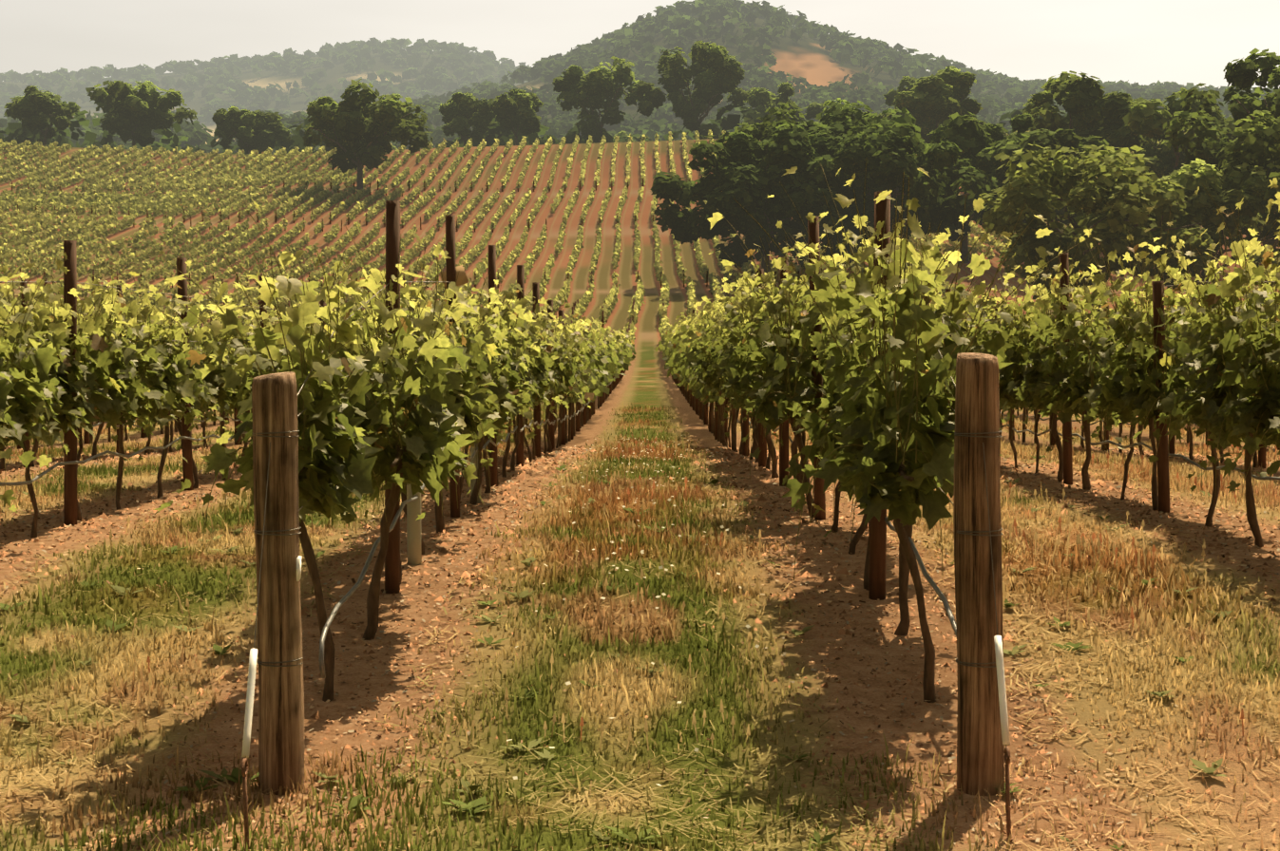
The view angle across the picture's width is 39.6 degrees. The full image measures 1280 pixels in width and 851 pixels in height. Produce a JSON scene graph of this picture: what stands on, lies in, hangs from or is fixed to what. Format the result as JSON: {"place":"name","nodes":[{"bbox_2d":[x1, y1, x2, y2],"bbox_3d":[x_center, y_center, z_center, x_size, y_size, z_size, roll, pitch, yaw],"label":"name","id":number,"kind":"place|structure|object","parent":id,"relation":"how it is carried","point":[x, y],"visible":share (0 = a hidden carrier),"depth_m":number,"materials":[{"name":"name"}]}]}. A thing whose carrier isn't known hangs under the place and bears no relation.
{"place":"outdoors","nodes":[
{"label":"outdoors","id":0,"kind":"place"},
{"bbox_2d":[0,12,1279,850],"bbox_3d":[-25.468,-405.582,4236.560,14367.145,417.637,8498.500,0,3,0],"label":"ground","id":1,"kind":"structure","parent":0,"point":[647,380],"depth_m":8.30,"materials":[{"name":"brown soil"}]},
{"bbox_2d":[406,443,480,565],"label":"vine guard tubes","id":2,"kind":"object","parent":1,"relation":"on","point":[413,533],"visible":0.31,"depth_m":9.99,"materials":[{"name":"grey"}]},
{"bbox_2d":[0,129,1188,370],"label":"vine rows","id":3,"kind":"object","parent":1,"relation":"on","point":[177,200],"visible":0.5,"depth_m":246.83,"materials":[{"name":"green plant"}]},
{"bbox_2d":[240,746,1011,850],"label":"anchor rods","id":4,"kind":"object","parent":1,"relation":"on","point":[244,762],"visible":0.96,"depth_m":5.70,"materials":[{"name":"metal"}]},
{"bbox_2d":[241,556,1010,758],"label":"anchor sleeves","id":5,"kind":"object","parent":4,"relation":"on","point":[248,716],"visible":1,"depth_m":5.87,"materials":[{"name":"white plastic"}]},
{"bbox_2d":[251,352,1004,796],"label":"wooden end posts","id":6,"kind":"object","parent":1,"relation":"on","point":[980,755],"visible":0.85,"depth_m":6.34,"materials":[{"name":"brown wood"}]},
{"bbox_2d":[0,0,1274,154],"bbox_3d":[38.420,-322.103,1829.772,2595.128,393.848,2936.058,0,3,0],"label":"hill woods","id":7,"kind":"object","parent":1,"relation":"on","point":[669,23],"visible":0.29,"depth_m":1209.59,"materials":[{"name":"green plant"}]},
{"bbox_2d":[0,281,1275,768],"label":"trellis wire","id":8,"kind":"object","parent":1,"relation":"on","point":[559,321],"visible":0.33,"depth_m":6.34,"materials":[{"name":"grey metal"}]},
{"bbox_2d":[0,378,1279,703],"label":"grapevine trunks","id":9,"kind":"object","parent":1,"relation":"on","point":[907,563],"visible":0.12,"depth_m":12.00,"materials":[{"name":"brown wood"}]},
{"bbox_2d":[0,177,1279,600],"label":"trellis posts","id":10,"kind":"object","parent":1,"relation":"on","point":[878,529],"visible":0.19,"depth_m":12.67,"materials":[{"name":"brown wood"}]},
{"bbox_2d":[439,265,468,289],"bbox_3d":[-1.277,-1.015,12.214,0.204,0.180,0.008,0,3,0],"label":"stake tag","id":11,"kind":"object","parent":10,"relation":"attached to","point":[462,278],"visible":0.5,"depth_m":12.21,"materials":[{"name":"brown"}]},
{"bbox_2d":[0,377,1279,678],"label":"drip hose","id":12,"kind":"object","parent":1,"relation":"on","point":[471,457],"visible":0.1,"depth_m":10.86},
{"bbox_2d":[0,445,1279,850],"bbox_3d":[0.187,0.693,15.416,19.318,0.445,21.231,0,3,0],"label":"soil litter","id":13,"kind":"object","parent":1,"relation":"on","point":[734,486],"visible":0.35,"depth_m":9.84,"materials":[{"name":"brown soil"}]},
{"bbox_2d":[0,166,1279,537],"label":"vine leaves","id":14,"kind":"object","parent":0,"point":[346,442],"visible":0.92,"depth_m":10.73,"materials":[{"name":"green plant"}]},
{"bbox_2d":[0,401,1279,850],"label":"lane grass","id":15,"kind":"structure","parent":0,"point":[635,539],"depth_m":8.05,"materials":[{"name":"green plant"}]},
{"bbox_2d":[0,162,1279,583],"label":"vine shoots","id":16,"kind":"object","parent":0,"point":[787,381],"visible":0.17,"depth_m":10.65,"materials":[{"name":"green plant"}]},
{"bbox_2d":[0,0,1279,90],"label":"sky","id":17,"kind":"structure","parent":0,"point":[1142,42],"materials":[{"name":"white"}]}
]}

